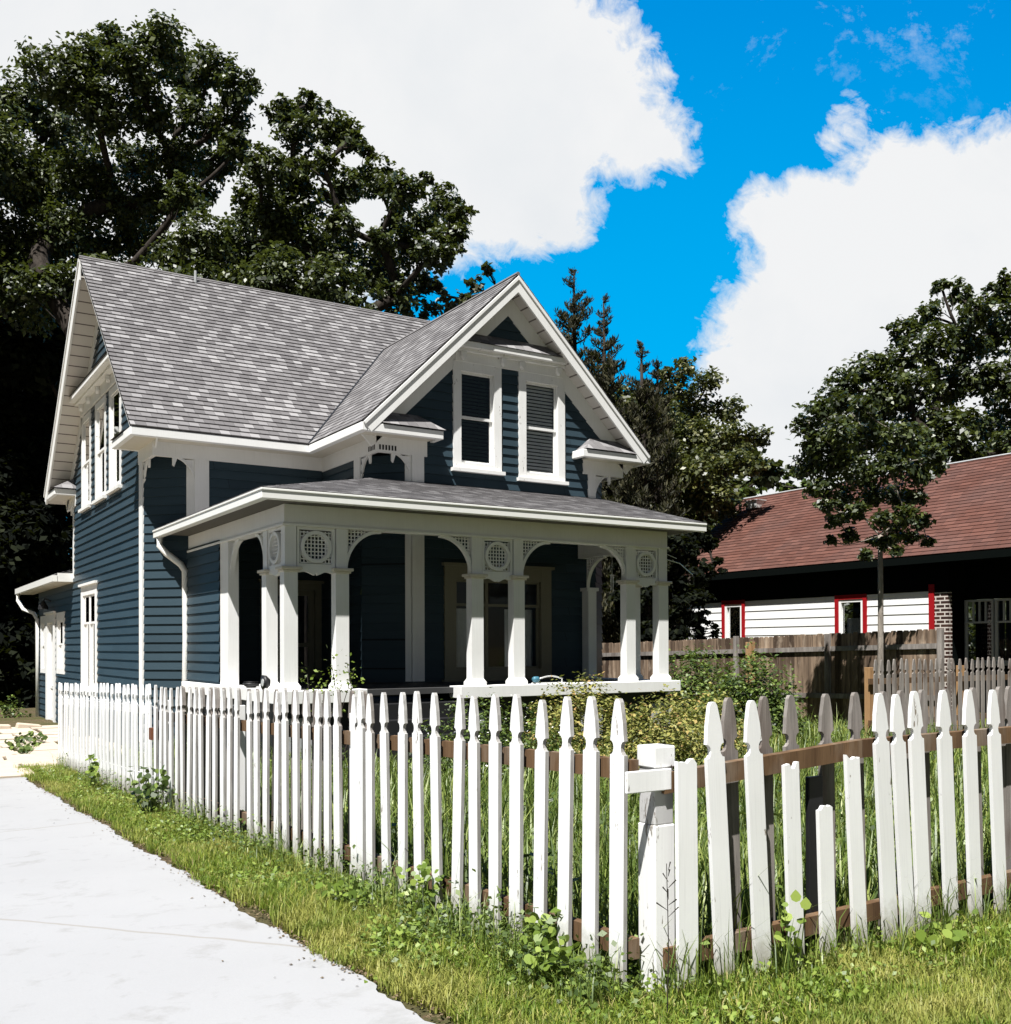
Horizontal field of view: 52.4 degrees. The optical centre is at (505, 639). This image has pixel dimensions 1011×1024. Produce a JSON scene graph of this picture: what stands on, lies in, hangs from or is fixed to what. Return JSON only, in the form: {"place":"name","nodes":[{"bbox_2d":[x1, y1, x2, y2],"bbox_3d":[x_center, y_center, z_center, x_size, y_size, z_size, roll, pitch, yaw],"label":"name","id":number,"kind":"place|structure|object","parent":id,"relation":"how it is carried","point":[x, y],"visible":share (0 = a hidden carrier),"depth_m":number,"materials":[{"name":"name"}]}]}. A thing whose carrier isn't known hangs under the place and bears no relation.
{"place":"outdoors","nodes":[
{"label":"outdoors","id":0,"kind":"place"},
{"bbox_2d":[0,725,121,778],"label":"path","id":1,"kind":"structure","parent":0,"point":[39,753],"depth_m":17.70,"materials":[{"name":"white concrete"}]},
{"bbox_2d":[19,731,47,742],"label":"weed","id":2,"kind":"object","parent":1,"relation":"on","point":[40,734],"visible":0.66,"depth_m":19.44,"materials":[{"name":"green plant"}]},
{"bbox_2d":[0,777,434,1023],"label":"driveway","id":3,"kind":"structure","parent":0,"point":[99,926],"depth_m":5.05,"materials":[{"name":"concrete"}]},
{"bbox_2d":[0,707,1009,1023],"bbox_3d":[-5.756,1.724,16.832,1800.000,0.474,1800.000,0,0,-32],"label":"ground","id":4,"kind":"structure","parent":0,"point":[260,917],"depth_m":5.83,"materials":[{"name":"soil"}]},
{"bbox_2d":[0,694,31,717],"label":"bush","id":5,"kind":"object","parent":4,"relation":"on","point":[10,713],"visible":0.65,"depth_m":26.96,"materials":[{"name":"green plant"}]},
{"bbox_2d":[4,736,31,747],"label":"weed","id":6,"kind":"object","parent":4,"relation":"on","point":[19,740],"visible":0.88,"depth_m":18.65,"materials":[{"name":"green plant"}]},
{"bbox_2d":[0,723,41,728],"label":"stone edging","id":7,"kind":"object","parent":4,"relation":"on","point":[18,725],"visible":0.52,"depth_m":23.05,"materials":[{"name":"stone"}]},
{"bbox_2d":[8,740,41,753],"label":"weed","id":8,"kind":"object","parent":4,"relation":"on","point":[27,748],"visible":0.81,"depth_m":17.34,"materials":[{"name":"green plant"}]},
{"bbox_2d":[0,308,72,707],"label":"dense tree","id":9,"kind":"object","parent":4,"relation":"on","point":[36,537],"visible":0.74,"depth_m":31.94,"materials":[{"name":"green plant"}]},
{"bbox_2d":[85,753,99,787],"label":"weed","id":10,"kind":"object","parent":4,"relation":"on","point":[93,767],"visible":0.84,"depth_m":11.99,"materials":[{"name":"green plant"}]},
{"bbox_2d":[58,682,153,797],"bbox_3d":[-5.054,1.211,12.778,0.121,1.474,5.236,0,0,-33],"label":"picket fence","id":11,"kind":"object","parent":4,"relation":"on","point":[74,748],"visible":0.87,"depth_m":12.22,"materials":[{"name":"white paint"}]},
{"bbox_2d":[0,8,266,342],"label":"oak tree","id":12,"kind":"object","parent":4,"relation":"on","point":[40,188],"visible":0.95,"depth_m":30.11,"materials":[{"name":"green plant"}]},
{"bbox_2d":[126,765,170,814],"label":"weed","id":13,"kind":"object","parent":4,"relation":"on","point":[147,792],"visible":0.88,"depth_m":9.71,"materials":[{"name":"green plant"}]},
{"bbox_2d":[35,780,462,1022],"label":"leaf litter","id":14,"kind":"object","parent":4,"relation":"on","point":[303,943],"visible":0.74,"depth_m":5.46,"materials":[{"name":"brown plant"}]},
{"bbox_2d":[65,87,479,665],"bbox_3d":[-6.513,-7.072,28.724,11.668,18.837,5.456,0,0,0],"label":"oak tree","id":15,"kind":"object","parent":4,"relation":"on","point":[234,254],"visible":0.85,"depth_m":28.31,"materials":[{"name":"green plant"}]},
{"bbox_2d":[300,645,364,783],"bbox_3d":[-2.058,0.889,12.420,0.802,1.669,1.345,0,0,-13],"label":"shrub","id":16,"kind":"object","parent":4,"relation":"on","point":[333,678],"visible":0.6,"depth_m":12.88,"materials":[{"name":"green plant"}]},
{"bbox_2d":[13,748,691,1023],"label":"grass","id":17,"kind":"structure","parent":4,"relation":"on","point":[470,995],"depth_m":5.14,"materials":[{"name":"green plant"}]},
{"bbox_2d":[312,877,395,906],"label":"weed","id":18,"kind":"object","parent":4,"relation":"on","point":[336,887],"visible":0.42,"depth_m":5.79,"materials":[{"name":"green plant"}]},
{"bbox_2d":[17,753,695,1019],"bbox_3d":[-2.925,1.524,9.346,0.859,0.584,12.801,0,0,-32],"label":"ground cover","id":19,"kind":"object","parent":4,"relation":"on","point":[432,921],"visible":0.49,"depth_m":4.96,"materials":[{"name":"green plant"}]},
{"bbox_2d":[15,255,706,774],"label":"house","id":20,"kind":"structure","parent":4,"relation":"on","point":[237,475],"depth_m":17.57,"materials":[{"name":"blue wood"}]},
{"bbox_2d":[40,616,44,672],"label":"window","id":21,"kind":"structure","parent":20,"relation":"in","point":[42,619],"depth_m":26.99,"materials":[{"name":"white paint"}]},
{"bbox_2d":[50,623,52,720],"bbox_3d":[-11.338,0.864,25.709,0.120,2.580,0.960,0,0,-32],"label":"door","id":22,"kind":"structure","parent":20,"relation":"in","point":[51,624],"depth_m":26.01,"materials":[{"name":"white paint"}]},
{"bbox_2d":[56,612,64,673],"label":"window","id":23,"kind":"structure","parent":20,"relation":"in","point":[60,620],"depth_m":24.67,"materials":[{"name":"white paint"}]},
{"bbox_2d":[78,409,91,512],"bbox_3d":[-8.841,-3.755,21.761,0.210,2.030,1.130,0,0,-32],"label":"window","id":24,"kind":"structure","parent":20,"relation":"in","point":[86,429],"depth_m":21.89,"materials":[{"name":"white paint"}]},
{"bbox_2d":[78,580,97,696],"bbox_3d":[-8.677,-0.012,21.507,0.200,2.360,1.820,0,0,-32],"label":"window","id":25,"kind":"structure","parent":20,"relation":"in","point":[89,591],"depth_m":21.48,"materials":[{"name":"white paint"}]},
{"bbox_2d":[91,394,106,504],"bbox_3d":[-8.031,-3.766,20.475,0.210,2.030,1.150,0,0,-32],"label":"window","id":26,"kind":"structure","parent":20,"relation":"in","point":[100,407],"depth_m":20.59,"materials":[{"name":"white paint"}]},
{"bbox_2d":[105,383,122,494],"bbox_3d":[-7.303,-3.786,19.320,0.210,2.010,1.140,0,0,-32],"label":"window","id":27,"kind":"structure","parent":20,"relation":"in","point":[115,410],"depth_m":19.47,"materials":[{"name":"white paint"}]},
{"bbox_2d":[243,681,258,687],"bbox_3d":[-3.550,0.625,14.331,0.220,0.088,0.220,0,0,-32],"label":"bowl","id":28,"kind":"object","parent":20,"relation":"on","point":[250,684],"visible":1,"depth_m":14.26,"materials":[{"name":"black paint"}]},
{"bbox_2d":[260,675,270,689],"bbox_3d":[-3.153,0.563,13.518,0.096,0.195,0.200,0,0,-32],"label":"spotlight","id":29,"kind":"object","parent":20,"relation":"attached to","point":[265,681],"visible":0.94,"depth_m":13.47,"materials":[{"name":"black paint"}]},
{"bbox_2d":[278,589,313,678],"bbox_3d":[-3.902,-0.092,18.282,0.880,1.575,0.550,0,0,-32],"label":"door","id":30,"kind":"structure","parent":20,"relation":"in","point":[301,593],"depth_m":18.33,"materials":[{"name":"green paint"}]},
{"bbox_2d":[450,360,505,475],"bbox_3d":[-0.623,-3.755,17.705,1.030,1.860,0.705,0,0,-32],"label":"window","id":31,"kind":"structure","parent":20,"relation":"in","point":[465,393],"depth_m":17.59,"materials":[{"name":"white paint"}]},
{"bbox_2d":[442,562,555,681],"bbox_3d":[-0.251,-0.280,17.909,2.240,2.010,0.705,0,0,-32],"label":"window","id":32,"kind":"structure","parent":20,"relation":"in","point":[495,594],"depth_m":18.07,"materials":[{"name":"green paint"}]},
{"bbox_2d":[517,371,568,485],"bbox_3d":[0.498,-3.724,18.411,1.060,1.920,0.705,0,0,-32],"label":"window","id":33,"kind":"structure","parent":20,"relation":"in","point":[530,429],"depth_m":18.30,"materials":[{"name":"white paint"}]},
{"bbox_2d":[532,675,566,683],"bbox_3d":[0.639,0.597,15.465,0.540,0.123,0.210,0,0,-32],"label":"lawn sprinkler","id":34,"kind":"object","parent":20,"relation":"on","point":[535,678],"visible":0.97,"depth_m":15.42,"materials":[{"name":"metal"}]},
{"bbox_2d":[667,554,692,574],"bbox_3d":[2.857,-1.259,16.875,0.511,0.386,0.039,0,0,-20],"label":"plant hook","id":35,"kind":"object","parent":20,"relation":"attached to","point":[679,563],"visible":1,"depth_m":16.86,"materials":[{"name":"metal"}]},
{"bbox_2d":[149,685,639,985],"bbox_3d":[-1.513,1.020,7.396,0.172,1.500,7.503,0,0,-33],"label":"picket fence","id":36,"kind":"object","parent":4,"relation":"on","point":[221,745],"visible":0.98,"depth_m":5.84,"materials":[{"name":"white paint"}]},
{"bbox_2d":[396,858,443,916],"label":"weed","id":37,"kind":"object","parent":4,"relation":"on","point":[424,869],"visible":0.66,"depth_m":5.42,"materials":[{"name":"green plant"}]},
{"bbox_2d":[401,261,495,320],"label":"loose tree","id":38,"kind":"object","parent":4,"relation":"on","point":[433,307],"visible":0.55,"depth_m":30.31,"materials":[{"name":"green plant"}]},
{"bbox_2d":[391,687,582,788],"bbox_3d":[-0.127,1.163,11.416,2.560,1.286,1.305,0,0,-32],"label":"flowering plant","id":39,"kind":"object","parent":4,"relation":"on","point":[483,729],"visible":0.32,"depth_m":11.33,"materials":[{"name":"green plant"}]},
{"bbox_2d":[35,547,1005,662],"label":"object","id":40,"kind":"object","parent":4,"relation":"on","point":[848,610],"depth_m":46.92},
{"bbox_2d":[519,907,560,968],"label":"weed","id":41,"kind":"object","parent":4,"relation":"on","point":[532,918],"visible":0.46,"depth_m":4.60,"materials":[{"name":"green plant"}]},
{"bbox_2d":[523,926,585,984],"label":"weed","id":42,"kind":"object","parent":4,"relation":"on","point":[543,962],"visible":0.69,"depth_m":4.30,"materials":[{"name":"green plant"}]},
{"bbox_2d":[553,267,619,625],"bbox_3d":[1.931,-4.273,28.898,4.242,12.538,3.432,0,0,38],"label":"cedar tree","id":43,"kind":"object","parent":4,"relation":"on","point":[575,320],"visible":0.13,"depth_m":28.82,"materials":[{"name":"green plant"}]},
{"bbox_2d":[523,671,651,755],"bbox_3d":[1.000,1.113,13.388,1.791,1.477,1.743,0,0,20],"label":"golden shrub","id":44,"kind":"object","parent":4,"relation":"on","point":[577,717],"visible":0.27,"depth_m":13.22,"materials":[{"name":"green plant"}]},
{"bbox_2d":[583,293,667,642],"bbox_3d":[2.640,-3.725,28.008,3.871,11.427,3.390,0,0,-32],"label":"cedar tree","id":45,"kind":"object","parent":4,"relation":"on","point":[604,371],"visible":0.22,"depth_m":27.78,"materials":[{"name":"green plant"}]},
{"bbox_2d":[625,744,674,992],"bbox_3d":[0.568,1.058,4.241,0.272,1.235,0.130,0,0,-32],"label":"corner post","id":46,"kind":"object","parent":4,"relation":"on","point":[649,781],"visible":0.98,"depth_m":4.24,"materials":[{"name":"white paint"}]},
{"bbox_2d":[601,339,704,642],"bbox_3d":[3.530,-2.964,27.196,3.396,9.890,3.292,0,0,4],"label":"cedar tree","id":47,"kind":"object","parent":4,"relation":"on","point":[645,421],"visible":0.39,"depth_m":26.75,"materials":[{"name":"green plant"}]},
{"bbox_2d":[597,684,723,789],"bbox_3d":[1.662,1.106,10.754,1.701,1.292,1.461,0,0,-32],"label":"golden shrub","id":48,"kind":"object","parent":4,"relation":"on","point":[660,737],"visible":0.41,"depth_m":10.63,"materials":[{"name":"green plant"}]},
{"bbox_2d":[633,359,691,640],"bbox_3d":[4.415,-3.026,28.998,2.488,10.030,2.565,0,0,4],"label":"cedar tree","id":49,"kind":"object","parent":4,"relation":"on","point":[659,497],"visible":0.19,"depth_m":28.86,"materials":[{"name":"green plant"}]},
{"bbox_2d":[602,519,727,641],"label":"evergreen tree","id":50,"kind":"object","parent":4,"relation":"on","point":[683,595],"visible":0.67,"depth_m":25.08,"materials":[{"name":"green plant"}]},
{"bbox_2d":[656,862,678,1017],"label":"seed grass","id":51,"kind":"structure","parent":4,"relation":"on","point":[667,891],"depth_m":3.90,"materials":[{"name":"green plant"}]},
{"bbox_2d":[612,355,774,559],"bbox_3d":[5.234,-3.200,31.014,6.312,11.087,4.562,0,0,-9],"label":"olive tree","id":52,"kind":"object","parent":4,"relation":"on","point":[704,480],"visible":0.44,"depth_m":31.01,"materials":[{"name":"green plant"}]},
{"bbox_2d":[652,638,736,725],"bbox_3d":[3.638,1.000,19.983,2.235,2.066,2.088,0,0,-32],"label":"green bush","id":53,"kind":"object","parent":4,"relation":"on","point":[694,681],"visible":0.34,"depth_m":19.70,"materials":[{"name":"green plant"}]},
{"bbox_2d":[613,396,787,591],"bbox_3d":[5.941,-3.389,37.951,7.293,11.475,5.687,0,0,-32],"label":"dense tree","id":54,"kind":"object","parent":4,"relation":"on","point":[771,479],"visible":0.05,"depth_m":37.35,"materials":[{"name":"green plant"}]},
{"bbox_2d":[638,675,770,762],"bbox_3d":[2.440,1.134,13.041,1.843,1.374,1.764,0,0,-32],"label":"golden shrub","id":55,"kind":"object","parent":4,"relation":"on","point":[736,744],"visible":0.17,"depth_m":12.90,"materials":[{"name":"green plant"}]},
{"bbox_2d":[487,906,1010,1023],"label":"grass","id":56,"kind":"structure","parent":4,"relation":"on","point":[943,999],"depth_m":4.12,"materials":[{"name":"green plant"}]},
{"bbox_2d":[695,638,811,744],"bbox_3d":[3.915,0.954,16.325,2.064,1.976,2.046,0,0,-32],"label":"green bush","id":57,"kind":"object","parent":4,"relation":"on","point":[751,692],"visible":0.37,"depth_m":16.09,"materials":[{"name":"green plant"}]},
{"bbox_2d":[701,689,814,732],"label":"green bush","id":58,"kind":"object","parent":4,"relation":"on","point":[799,716],"visible":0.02,"depth_m":17.77,"materials":[{"name":"green plant"}]},
{"bbox_2d":[602,629,944,726],"bbox_3d":[3.536,0.927,23.523,0.176,2.122,14.490,0,0,-32],"label":"board fence","id":59,"kind":"object","parent":4,"relation":"on","point":[832,665],"visible":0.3,"depth_m":19.72,"materials":[{"name":"brown wood"}]},
{"bbox_2d":[734,473,815,497],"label":"round tree","id":60,"kind":"object","parent":4,"relation":"on","point":[789,485],"visible":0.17,"depth_m":42.02,"materials":[{"name":"green plant"}]},
{"bbox_2d":[551,900,1010,1023],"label":"ground cover","id":61,"kind":"object","parent":4,"relation":"on","point":[749,1016],"visible":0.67,"depth_m":4.16,"materials":[{"name":"green plant"}]},
{"bbox_2d":[774,885,810,976],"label":"weed","id":62,"kind":"object","parent":4,"relation":"on","point":[805,904],"visible":0.84,"depth_m":4.45,"materials":[{"name":"green plant"}]},
{"bbox_2d":[629,861,1010,1004],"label":"grass","id":63,"kind":"structure","parent":4,"relation":"on","point":[775,953],"depth_m":4.53,"materials":[{"name":"green plant"}]},
{"bbox_2d":[661,686,1010,987],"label":"picket fence","id":64,"kind":"object","parent":4,"relation":"on","point":[901,758],"visible":0.92,"depth_m":4.78,"materials":[{"name":"white paint"}]},
{"bbox_2d":[784,388,950,692],"bbox_3d":[6.221,-1.207,17.531,3.026,6.472,2.022,0,0,-6],"label":"young tree","id":65,"kind":"object","parent":4,"relation":"on","point":[839,441],"visible":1,"depth_m":17.34,"materials":[{"name":"green plant"}]},
{"bbox_2d":[808,267,1010,463],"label":"maple tree","id":66,"kind":"object","parent":4,"relation":"on","point":[902,396],"visible":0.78,"depth_m":37.09,"materials":[{"name":"green plant"}]},
{"bbox_2d":[864,657,1010,737],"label":"picket fence","id":67,"kind":"object","parent":4,"relation":"on","point":[961,679],"visible":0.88,"depth_m":16.82,"materials":[{"name":"grey wood"}]},
{"bbox_2d":[915,908,978,950],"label":"weed","id":68,"kind":"object","parent":4,"relation":"on","point":[921,935],"visible":0.69,"depth_m":4.72,"materials":[{"name":"green plant"}]},
{"bbox_2d":[0,0,1010,548],"label":"sky","id":69,"kind":"structure","parent":0,"point":[758,189],"materials":[{"name":"blue"}]},
{"bbox_2d":[95,709,1008,982],"bbox_3d":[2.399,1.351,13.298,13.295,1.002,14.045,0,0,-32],"label":"grass","id":70,"kind":"structure","parent":0,"point":[843,899],"depth_m":6.99,"materials":[{"name":"green plant"}]},
{"bbox_2d":[676,453,1010,712],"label":"house","id":71,"kind":"structure","parent":0,"point":[789,572],"depth_m":24.47,"materials":[{"name":"brown"}]},
{"bbox_2d":[721,600,745,638],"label":"window","id":72,"kind":"structure","parent":71,"relation":"in","point":[732,611],"depth_m":27.95,"materials":[{"name":"red paint"}]},
{"bbox_2d":[834,594,867,633],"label":"window","id":73,"kind":"structure","parent":71,"relation":"in","point":[858,623],"depth_m":24.78,"materials":[{"name":"red paint"}]},
{"bbox_2d":[964,599,1004,662],"bbox_3d":[10.577,-0.192,22.682,0.430,1.380,0.680,0,0,-32],"label":"sun room window","id":74,"kind":"structure","parent":71,"relation":"in","point":[985,608],"depth_m":22.79,"materials":[{"name":"grey paint"}]},
{"bbox_2d":[995,598,1010,662],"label":"sun room window","id":75,"kind":"structure","parent":71,"relation":"in","point":[1008,600],"depth_m":22.24,"materials":[{"name":"grey paint"}]}
]}

